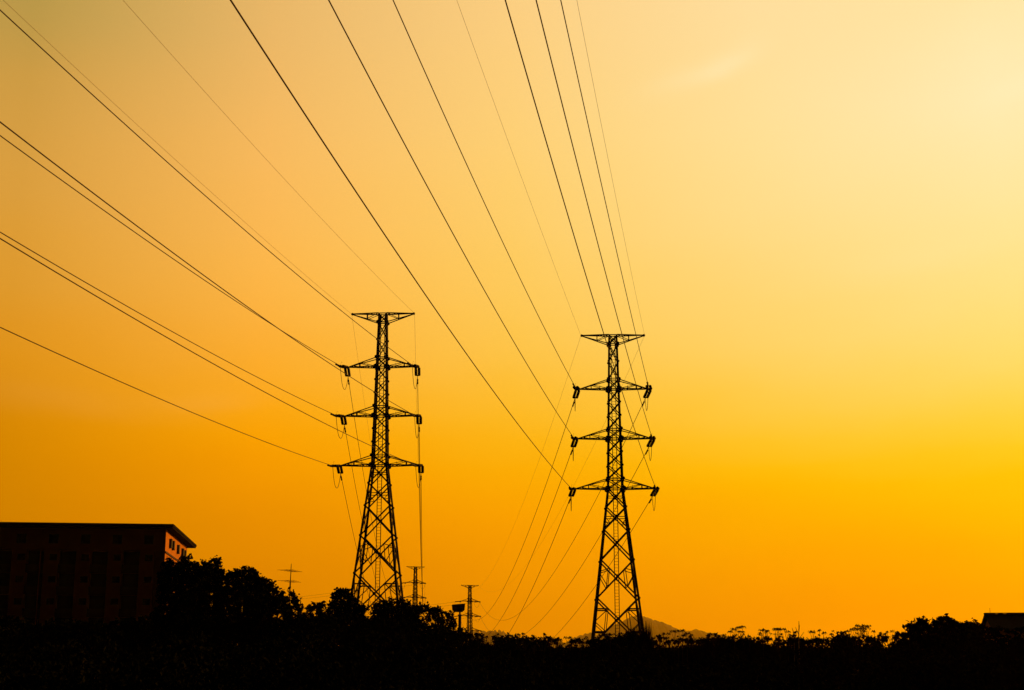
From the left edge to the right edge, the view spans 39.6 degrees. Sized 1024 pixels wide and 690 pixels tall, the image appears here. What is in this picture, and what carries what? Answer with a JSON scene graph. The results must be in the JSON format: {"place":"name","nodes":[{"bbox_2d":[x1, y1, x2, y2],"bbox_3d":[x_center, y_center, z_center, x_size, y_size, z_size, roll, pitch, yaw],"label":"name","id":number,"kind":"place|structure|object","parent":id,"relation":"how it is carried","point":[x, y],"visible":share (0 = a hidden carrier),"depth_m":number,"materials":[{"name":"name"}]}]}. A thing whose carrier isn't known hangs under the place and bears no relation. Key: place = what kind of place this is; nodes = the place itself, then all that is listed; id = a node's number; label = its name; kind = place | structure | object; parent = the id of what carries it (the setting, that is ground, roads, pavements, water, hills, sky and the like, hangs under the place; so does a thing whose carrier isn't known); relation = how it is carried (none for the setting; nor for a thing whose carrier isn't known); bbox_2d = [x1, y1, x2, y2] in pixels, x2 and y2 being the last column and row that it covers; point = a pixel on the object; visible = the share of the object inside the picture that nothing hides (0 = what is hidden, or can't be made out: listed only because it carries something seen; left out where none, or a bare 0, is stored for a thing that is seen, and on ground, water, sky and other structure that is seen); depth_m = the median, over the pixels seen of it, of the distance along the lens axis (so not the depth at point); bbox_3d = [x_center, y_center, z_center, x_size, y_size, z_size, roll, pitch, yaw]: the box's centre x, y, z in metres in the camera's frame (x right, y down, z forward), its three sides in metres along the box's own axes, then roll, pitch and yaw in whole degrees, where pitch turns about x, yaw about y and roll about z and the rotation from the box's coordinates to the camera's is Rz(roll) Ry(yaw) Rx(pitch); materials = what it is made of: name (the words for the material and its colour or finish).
{"place":"outdoors","nodes":[
{"label":"outdoors","id":0,"kind":"place"},
{"bbox_2d":[456,630,564,647],"bbox_3d":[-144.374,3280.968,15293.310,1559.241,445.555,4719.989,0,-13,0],"label":"hill","id":1,"kind":"structure","parent":0,"point":[495,632],"depth_m":15007.22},
{"bbox_2d":[6,648,1016,689],"bbox_3d":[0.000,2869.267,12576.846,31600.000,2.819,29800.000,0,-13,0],"label":"ground","id":2,"kind":"structure","parent":0,"point":[440,689],"depth_m":64.89,"materials":[{"name":"soil"}]},
{"bbox_2d":[0,522,196,625],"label":"apartment building","id":3,"kind":"structure","parent":2,"relation":"on","point":[104,572],"depth_m":199.16,"materials":[{"name":"paint"}]},
{"bbox_2d":[14,598,21,603],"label":"window","id":4,"kind":"structure","parent":3,"relation":"in","point":[16,600],"depth_m":197.04,"materials":[{"name":"black glass"}]},
{"bbox_2d":[17,554,24,559],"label":"window","id":5,"kind":"structure","parent":3,"relation":"in","point":[20,556],"depth_m":198.34,"materials":[{"name":"black glass"}]},
{"bbox_2d":[17,534,26,542],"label":"window","id":6,"kind":"structure","parent":3,"relation":"in","point":[21,538],"depth_m":198.93,"materials":[{"name":"black glass"}]},
{"bbox_2d":[46,598,53,604],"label":"window","id":7,"kind":"structure","parent":3,"relation":"in","point":[49,600],"depth_m":197.52,"materials":[{"name":"black glass"}]},
{"bbox_2d":[48,576,55,581],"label":"window","id":8,"kind":"structure","parent":3,"relation":"in","point":[50,578],"depth_m":198.20,"materials":[{"name":"black glass"}]},
{"bbox_2d":[49,554,56,559],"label":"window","id":9,"kind":"structure","parent":3,"relation":"in","point":[52,556],"depth_m":198.88,"materials":[{"name":"black glass"}]},
{"bbox_2d":[49,534,58,542],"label":"window","id":10,"kind":"structure","parent":3,"relation":"in","point":[53,538],"depth_m":199.46,"materials":[{"name":"black glass"}]},
{"bbox_2d":[78,598,85,604],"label":"window","id":11,"kind":"structure","parent":3,"relation":"in","point":[82,601],"depth_m":198.05,"materials":[{"name":"black glass"}]},
{"bbox_2d":[80,576,87,582],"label":"window","id":12,"kind":"structure","parent":3,"relation":"in","point":[82,578],"depth_m":198.73,"materials":[{"name":"black glass"}]},
{"bbox_2d":[81,554,88,559],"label":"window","id":13,"kind":"structure","parent":3,"relation":"in","point":[84,556],"depth_m":199.41,"materials":[{"name":"black glass"}]},
{"bbox_2d":[81,535,89,543],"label":"window","id":14,"kind":"structure","parent":3,"relation":"in","point":[85,539],"depth_m":199.95,"materials":[{"name":"black glass"}]},
{"bbox_2d":[112,577,119,582],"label":"window","id":15,"kind":"structure","parent":3,"relation":"in","point":[114,579],"depth_m":199.22,"materials":[{"name":"black glass"}]},
{"bbox_2d":[113,555,120,560],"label":"window","id":16,"kind":"structure","parent":3,"relation":"in","point":[116,557],"depth_m":199.90,"materials":[{"name":"black glass"}]},
{"bbox_2d":[113,535,121,543],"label":"window","id":17,"kind":"structure","parent":3,"relation":"in","point":[117,539],"depth_m":200.49,"materials":[{"name":"black glass"}]},
{"bbox_2d":[142,599,149,604],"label":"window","id":18,"kind":"structure","parent":3,"relation":"in","point":[145,601],"depth_m":199.07,"materials":[{"name":"black glass"}]},
{"bbox_2d":[144,535,153,543],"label":"window","id":19,"kind":"structure","parent":3,"relation":"in","point":[148,539],"depth_m":200.98,"materials":[{"name":"black glass"}]},
{"bbox_2d":[145,555,152,560],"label":"window","id":20,"kind":"structure","parent":3,"relation":"in","point":[147,557],"depth_m":200.44,"materials":[{"name":"black glass"}]},
{"bbox_2d":[149,553,224,689],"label":"broadleaf tree","id":21,"kind":"object","parent":2,"relation":"on","point":[187,582],"visible":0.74,"depth_m":60.44,"materials":[{"name":"black plant"}]},
{"bbox_2d":[210,565,269,688],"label":"broadleaf tree","id":22,"kind":"object","parent":2,"relation":"on","point":[237,590],"visible":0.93,"depth_m":56.54,"materials":[{"name":"black plant"}]},
{"bbox_2d":[253,576,296,676],"bbox_3d":[-9.926,12.103,58.921,1.919,5.163,4.569,2,-13,-11],"label":"broadleaf tree","id":23,"kind":"object","parent":2,"relation":"on","point":[274,603],"visible":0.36,"depth_m":58.50,"materials":[{"name":"black plant"}]},
{"bbox_2d":[278,564,298,598],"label":"utility pole","id":24,"kind":"object","parent":2,"relation":"on","point":[290,578],"visible":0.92,"depth_m":77.03,"materials":[{"name":"metal"}]},
{"bbox_2d":[277,586,307,688],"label":"young tree","id":25,"kind":"object","parent":2,"relation":"on","point":[295,622],"visible":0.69,"depth_m":55.78,"materials":[{"name":"black plant"}]},
{"bbox_2d":[300,601,328,676],"bbox_3d":[-8.066,12.456,57.798,1.198,4.072,4.239,2,-13,-7],"label":"young tree","id":26,"kind":"object","parent":2,"relation":"on","point":[318,607],"visible":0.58,"depth_m":57.50,"materials":[{"name":"black plant"}]},
{"bbox_2d":[324,587,369,681],"bbox_3d":[-7.607,13.258,64.567,2.748,4.484,3.892,8,-15,-31],"label":"broadleaf tree","id":27,"kind":"object","parent":2,"relation":"on","point":[343,601],"visible":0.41,"depth_m":64.49,"materials":[{"name":"black plant"}]},
{"bbox_2d":[341,312,416,646],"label":"transmission tower","id":28,"kind":"structure","parent":2,"relation":"on","point":[387,466],"depth_m":138.99,"materials":[{"name":"metal"}]},
{"bbox_2d":[3,0,348,311],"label":"earth wire","id":29,"kind":"object","parent":28,"relation":"attached to","point":[155,141],"visible":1,"depth_m":92.97,"materials":[{"name":"metal"}]},
{"bbox_2d":[123,0,414,313],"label":"earth wire","id":30,"kind":"object","parent":28,"relation":"attached to","point":[256,148],"visible":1,"depth_m":94.95,"materials":[{"name":"metal"}]},
{"bbox_2d":[336,466,342,473],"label":"insulator pair","id":31,"kind":"object","parent":28,"relation":"attached to","point":[340,471],"visible":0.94,"depth_m":140.34,"materials":[{"name":"ceramic"}]},
{"bbox_2d":[340,476,370,602],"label":"power line","id":32,"kind":"object","parent":31,"relation":"attached to","point":[350,521],"visible":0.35,"depth_m":157.71,"materials":[{"name":"metal"}]},
{"bbox_2d":[334,414,344,417],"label":"insulator pair","id":33,"kind":"object","parent":28,"relation":"attached to","point":[339,415],"visible":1,"depth_m":138.21,"materials":[{"name":"ceramic"}]},
{"bbox_2d":[0,232,334,415],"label":"power line","id":34,"kind":"object","parent":33,"relation":"attached to","point":[332,414],"visible":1,"depth_m":90.17,"materials":[{"name":"metal"}]},
{"bbox_2d":[340,417,346,424],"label":"insulator pair","id":35,"kind":"object","parent":28,"relation":"attached to","point":[344,422],"visible":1,"depth_m":141.35,"materials":[{"name":"ceramic"}]},
{"bbox_2d":[344,426,377,587],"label":"power line","id":36,"kind":"object","parent":35,"relation":"attached to","point":[355,485],"visible":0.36,"depth_m":160.57,"materials":[{"name":"metal"}]},
{"bbox_2d":[344,368,350,376],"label":"insulator pair","id":37,"kind":"object","parent":28,"relation":"attached to","point":[346,370],"visible":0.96,"depth_m":142.15,"materials":[{"name":"ceramic"}]},
{"bbox_2d":[348,378,404,590],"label":"power line","id":38,"kind":"object","parent":37,"relation":"attached to","point":[360,457],"visible":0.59,"depth_m":165.91,"materials":[{"name":"metal"}]},
{"bbox_2d":[414,367,420,376],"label":"insulator pair","id":39,"kind":"object","parent":28,"relation":"attached to","point":[415,370],"visible":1,"depth_m":142.13,"materials":[{"name":"ceramic"}]},
{"bbox_2d":[417,380,424,601],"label":"power line","id":40,"kind":"object","parent":39,"relation":"attached to","point":[419,484],"visible":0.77,"depth_m":186.43,"materials":[{"name":"metal"}]},
{"bbox_2d":[416,416,421,424],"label":"insulator pair","id":41,"kind":"object","parent":28,"relation":"attached to","point":[419,420],"visible":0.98,"depth_m":140.97,"materials":[{"name":"ceramic"}]},
{"bbox_2d":[418,425,425,617],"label":"power line","id":42,"kind":"object","parent":41,"relation":"attached to","point":[420,501],"visible":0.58,"depth_m":173.54,"materials":[{"name":"metal"}]},
{"bbox_2d":[418,466,423,472],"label":"insulator pair","id":43,"kind":"object","parent":28,"relation":"attached to","point":[420,469],"visible":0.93,"depth_m":139.94,"materials":[{"name":"ceramic"}]},
{"bbox_2d":[421,476,422,598],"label":"power line","id":44,"kind":"object","parent":43,"relation":"attached to","point":[421,535],"visible":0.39,"depth_m":160.99,"materials":[{"name":"metal"}]},
{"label":"insulator pair","id":45,"kind":"object","parent":28,"relation":"attached to","visible":0},
{"bbox_2d":[0,135,339,366],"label":"power line","id":46,"kind":"object","parent":45,"relation":"attached to","point":[336,364],"visible":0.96,"depth_m":85.50,"materials":[{"name":"metal"}]},
{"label":"insulator pair","id":47,"kind":"object","parent":28,"relation":"attached to","visible":0},
{"bbox_2d":[0,327,331,466],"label":"power line","id":48,"kind":"object","parent":47,"relation":"attached to","point":[148,393],"visible":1,"depth_m":87.68,"materials":[{"name":"metal"}]},
{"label":"insulator pair","id":49,"kind":"object","parent":28,"relation":"attached to","visible":0},
{"bbox_2d":[0,10,411,365],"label":"power line","id":50,"kind":"object","parent":49,"relation":"attached to","point":[410,364],"visible":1,"depth_m":80.77,"materials":[{"name":"metal"}]},
{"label":"insulator pair","id":51,"kind":"object","parent":28,"relation":"attached to","visible":0},
{"bbox_2d":[0,121,414,415],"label":"power line","id":52,"kind":"object","parent":51,"relation":"attached to","point":[411,414],"visible":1,"depth_m":70.14,"materials":[{"name":"metal"}]},
{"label":"insulator pair","id":53,"kind":"object","parent":28,"relation":"attached to","visible":0},
{"bbox_2d":[0,238,415,465],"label":"power line","id":54,"kind":"object","parent":53,"relation":"attached to","point":[411,464],"visible":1,"depth_m":78.41,"materials":[{"name":"metal"}]},
{"bbox_2d":[367,597,410,626],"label":"shrub","id":55,"kind":"object","parent":2,"relation":"on","point":[387,608],"visible":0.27,"depth_m":66.70,"materials":[{"name":"black plant"}]},
{"bbox_2d":[404,566,425,614],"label":"transmission tower","id":56,"kind":"structure","parent":2,"relation":"on","point":[415,592],"depth_m":486.40,"materials":[{"name":"metal"}]},
{"bbox_2d":[400,601,470,647],"bbox_3d":[-3.385,13.295,62.435,3.220,4.029,4.191,0,-13,0],"label":"shrub","id":57,"kind":"object","parent":2,"relation":"on","point":[436,615],"visible":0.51,"depth_m":62.41,"materials":[{"name":"black plant"}]},
{"bbox_2d":[452,604,464,627],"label":"water tank","id":58,"kind":"object","parent":2,"relation":"on","point":[459,608],"visible":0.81,"depth_m":186.42,"materials":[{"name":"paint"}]},
{"bbox_2d":[461,585,480,644],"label":"transmission tower","id":59,"kind":"structure","parent":2,"relation":"on","point":[469,587],"depth_m":488.40,"materials":[{"name":"metal"}]},
{"bbox_2d":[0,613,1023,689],"bbox_3d":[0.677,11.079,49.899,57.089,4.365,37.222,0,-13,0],"label":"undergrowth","id":60,"kind":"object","parent":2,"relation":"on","point":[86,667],"visible":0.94,"depth_m":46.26,"materials":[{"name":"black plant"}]},
{"bbox_2d":[545,636,559,656],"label":"tall weed","id":61,"kind":"object","parent":2,"relation":"on","point":[550,641],"visible":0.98,"depth_m":54.75,"materials":[{"name":"black plant"}]},
{"bbox_2d":[573,637,585,658],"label":"tall weed","id":62,"kind":"object","parent":2,"relation":"on","point":[579,639],"visible":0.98,"depth_m":55.65,"materials":[{"name":"black plant"}]},
{"bbox_2d":[603,633,614,653],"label":"tall weed","id":63,"kind":"object","parent":2,"relation":"on","point":[610,637],"visible":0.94,"depth_m":56.15,"materials":[{"name":"black plant"}]},
{"bbox_2d":[574,334,656,646],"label":"transmission tower","id":64,"kind":"structure","parent":2,"relation":"on","point":[609,389],"depth_m":137.81,"materials":[{"name":"metal"}]},
{"bbox_2d":[457,2,580,334],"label":"earth wire","id":65,"kind":"object","parent":64,"relation":"attached to","point":[516,163],"visible":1,"depth_m":97.65,"materials":[{"name":"metal"}]},
{"bbox_2d":[568,490,575,496],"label":"insulator pair","id":66,"kind":"object","parent":64,"relation":"attached to","point":[573,493],"visible":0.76,"depth_m":139.10,"materials":[{"name":"ceramic"}]},
{"bbox_2d":[509,497,570,632],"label":"power line","id":67,"kind":"object","parent":66,"relation":"attached to","point":[545,558],"visible":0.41,"depth_m":165.86,"materials":[{"name":"metal"}]},
{"bbox_2d":[570,440,577,446],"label":"insulator pair","id":68,"kind":"object","parent":64,"relation":"attached to","point":[576,442],"visible":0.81,"depth_m":140.18,"materials":[{"name":"ceramic"}]},
{"bbox_2d":[461,448,572,638],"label":"power line","id":69,"kind":"object","parent":68,"relation":"attached to","point":[540,534],"visible":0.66,"depth_m":172.75,"materials":[{"name":"metal"}]},
{"bbox_2d":[572,390,579,398],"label":"insulator pair","id":70,"kind":"object","parent":64,"relation":"attached to","point":[575,394],"visible":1,"depth_m":141.28,"materials":[{"name":"ceramic"}]},
{"bbox_2d":[460,399,574,619],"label":"power line","id":71,"kind":"object","parent":70,"relation":"attached to","point":[540,499],"visible":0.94,"depth_m":175.25,"materials":[{"name":"metal"}]},
{"bbox_2d":[577,3,644,334],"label":"earth wire","id":72,"kind":"object","parent":64,"relation":"attached to","point":[606,150],"visible":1,"depth_m":91.19,"materials":[{"name":"metal"}]},
{"bbox_2d":[643,390,651,398],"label":"insulator pair","id":73,"kind":"object","parent":64,"relation":"attached to","point":[645,394],"visible":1,"depth_m":141.11,"materials":[{"name":"ceramic"}]},
{"bbox_2d":[480,399,644,619],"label":"power line","id":74,"kind":"object","parent":73,"relation":"attached to","point":[589,511],"visible":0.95,"depth_m":186.28,"materials":[{"name":"metal"}]},
{"bbox_2d":[646,439,654,446],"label":"insulator pair","id":75,"kind":"object","parent":64,"relation":"attached to","point":[650,442],"visible":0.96,"depth_m":139.91,"materials":[{"name":"ceramic"}]},
{"bbox_2d":[484,449,647,637],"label":"power line","id":76,"kind":"object","parent":75,"relation":"attached to","point":[592,548],"visible":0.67,"depth_m":186.16,"materials":[{"name":"metal"}]},
{"bbox_2d":[650,489,658,496],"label":"insulator pair","id":77,"kind":"object","parent":64,"relation":"attached to","point":[652,494],"visible":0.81,"depth_m":138.92,"materials":[{"name":"ceramic"}]},
{"bbox_2d":[481,497,651,632],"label":"power line","id":78,"kind":"object","parent":77,"relation":"attached to","point":[612,560],"visible":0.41,"depth_m":165.31,"materials":[{"name":"metal"}]},
{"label":"insulator pair","id":79,"kind":"object","parent":64,"relation":"attached to","visible":0},
{"bbox_2d":[536,0,651,437],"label":"power line","id":80,"kind":"object","parent":79,"relation":"attached to","point":[584,191],"visible":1,"depth_m":68.92,"materials":[{"name":"metal"}]},
{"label":"insulator pair","id":81,"kind":"object","parent":64,"relation":"attached to","visible":0},
{"bbox_2d":[505,0,655,487],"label":"power line","id":82,"kind":"object","parent":81,"relation":"attached to","point":[566,209],"visible":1,"depth_m":63.45,"materials":[{"name":"metal"}]},
{"bbox_2d":[627,625,640,677],"bbox_3d":[5.064,13.059,58.589,0.936,3.140,0.877,-11,-17,39],"label":"grass clump","id":83,"kind":"object","parent":2,"relation":"on","point":[636,631],"visible":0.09,"depth_m":58.72,"materials":[{"name":"black plant"}]},
{"bbox_2d":[634,619,656,676],"bbox_3d":[5.336,12.792,57.656,0.910,3.317,0.936,10,-16,-38],"label":"grass clump","id":84,"kind":"object","parent":2,"relation":"on","point":[645,633],"visible":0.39,"depth_m":57.69,"materials":[{"name":"black plant"}]},
{"bbox_2d":[658,632,669,652],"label":"tall weed","id":85,"kind":"object","parent":2,"relation":"on","point":[663,633],"visible":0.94,"depth_m":57.93,"materials":[{"name":"black plant"}]},
{"bbox_2d":[683,632,691,662],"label":"tall weed","id":86,"kind":"object","parent":2,"relation":"on","point":[689,637],"visible":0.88,"depth_m":55.52,"materials":[{"name":"black plant"}]},
{"bbox_2d":[757,628,768,657],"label":"tall weed","id":87,"kind":"object","parent":2,"relation":"on","point":[763,630],"visible":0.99,"depth_m":55.29,"materials":[{"name":"black plant"}]},
{"bbox_2d":[779,628,798,662],"bbox_3d":[10.841,12.139,54.749,1.129,2.476,0.339,-8,-15,31],"label":"tall weed","id":88,"kind":"object","parent":2,"relation":"on","point":[787,641],"visible":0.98,"depth_m":55.07,"materials":[{"name":"black plant"}]},
{"bbox_2d":[784,630,797,660],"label":"tall weed","id":89,"kind":"object","parent":2,"relation":"on","point":[790,635],"visible":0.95,"depth_m":56.67,"materials":[{"name":"black plant"}]},
{"bbox_2d":[784,631,811,660],"bbox_3d":[12.257,13.597,60.409,1.286,2.871,3.333,-3,-13,12],"label":"shrub","id":90,"kind":"object","parent":2,"relation":"on","point":[803,644],"visible":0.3,"depth_m":59.84,"materials":[{"name":"black plant"}]},
{"bbox_2d":[792,625,803,661],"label":"dry stalk","id":91,"kind":"object","parent":2,"relation":"on","point":[798,641],"visible":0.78,"depth_m":58.77,"materials":[{"name":"black plant"}]},
{"bbox_2d":[831,630,850,663],"bbox_3d":[13.518,12.840,57.904,0.857,2.476,0.514,4,-13,-17],"label":"tall weed","id":92,"kind":"object","parent":2,"relation":"on","point":[846,631],"visible":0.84,"depth_m":58.08,"materials":[{"name":"black plant"}]},
{"bbox_2d":[855,624,871,652],"bbox_3d":[13.334,11.848,54.001,0.841,2.476,0.505,12,-17,-42],"label":"tall weed","id":93,"kind":"object","parent":2,"relation":"on","point":[862,628],"visible":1,"depth_m":54.12,"materials":[{"name":"plant"}]},
{"bbox_2d":[898,613,959,661],"bbox_3d":[16.776,12.580,56.957,2.433,3.545,4.344,-4,-13,15],"label":"shrub","id":94,"kind":"object","parent":2,"relation":"on","point":[946,623],"visible":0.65,"depth_m":56.31,"materials":[{"name":"black plant"}]},
{"bbox_2d":[960,618,981,644],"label":"shrub","id":95,"kind":"object","parent":2,"relation":"on","point":[973,622],"visible":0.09,"depth_m":80.69,"materials":[{"name":"black plant"}]},
{"bbox_2d":[981,612,1023,644],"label":"house","id":96,"kind":"structure","parent":2,"relation":"on","point":[1011,621],"depth_m":101.80,"materials":[{"name":"metal"}]},
{"bbox_2d":[0,0,1023,647],"label":"sky","id":97,"kind":"structure","parent":0,"point":[820,203],"materials":[{"name":"orange"}]},
{"bbox_2d":[564,616,699,647],"bbox_3d":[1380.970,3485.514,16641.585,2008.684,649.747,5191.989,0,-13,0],"label":"hill","id":98,"kind":"structure","parent":0,"point":[657,627],"depth_m":16082.52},
{"bbox_2d":[687,629,723,638],"bbox_3d":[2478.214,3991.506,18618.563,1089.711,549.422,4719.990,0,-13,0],"label":"hill","id":99,"kind":"structure","parent":0,"point":[697,633],"depth_m":18450.46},
{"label":"insulator pair","id":100,"kind":"object","parent":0,"visible":0},
{"bbox_2d":[393,0,574,386],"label":"power line","id":101,"kind":"object","parent":100,"relation":"attached to","point":[474,180],"visible":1,"depth_m":83.17,"materials":[{"name":"metal"}]},
{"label":"insulator pair","id":102,"kind":"object","parent":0,"visible":0},
{"bbox_2d":[328,0,573,437],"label":"power line","id":103,"kind":"object","parent":102,"relation":"attached to","point":[431,193],"visible":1,"depth_m":69.16,"materials":[{"name":"metal"}]},
{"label":"insulator pair","id":104,"kind":"object","parent":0,"visible":0},
{"bbox_2d":[230,0,571,489],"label":"power line","id":105,"kind":"object","parent":104,"relation":"attached to","point":[270,61],"visible":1,"depth_m":55.21,"materials":[{"name":"metal"}]},
{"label":"insulator pair","id":106,"kind":"object","parent":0,"visible":0},
{"bbox_2d":[560,0,648,385],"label":"power line","id":107,"kind":"object","parent":106,"relation":"attached to","point":[599,174],"visible":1,"depth_m":82.83,"materials":[{"name":"metal"}]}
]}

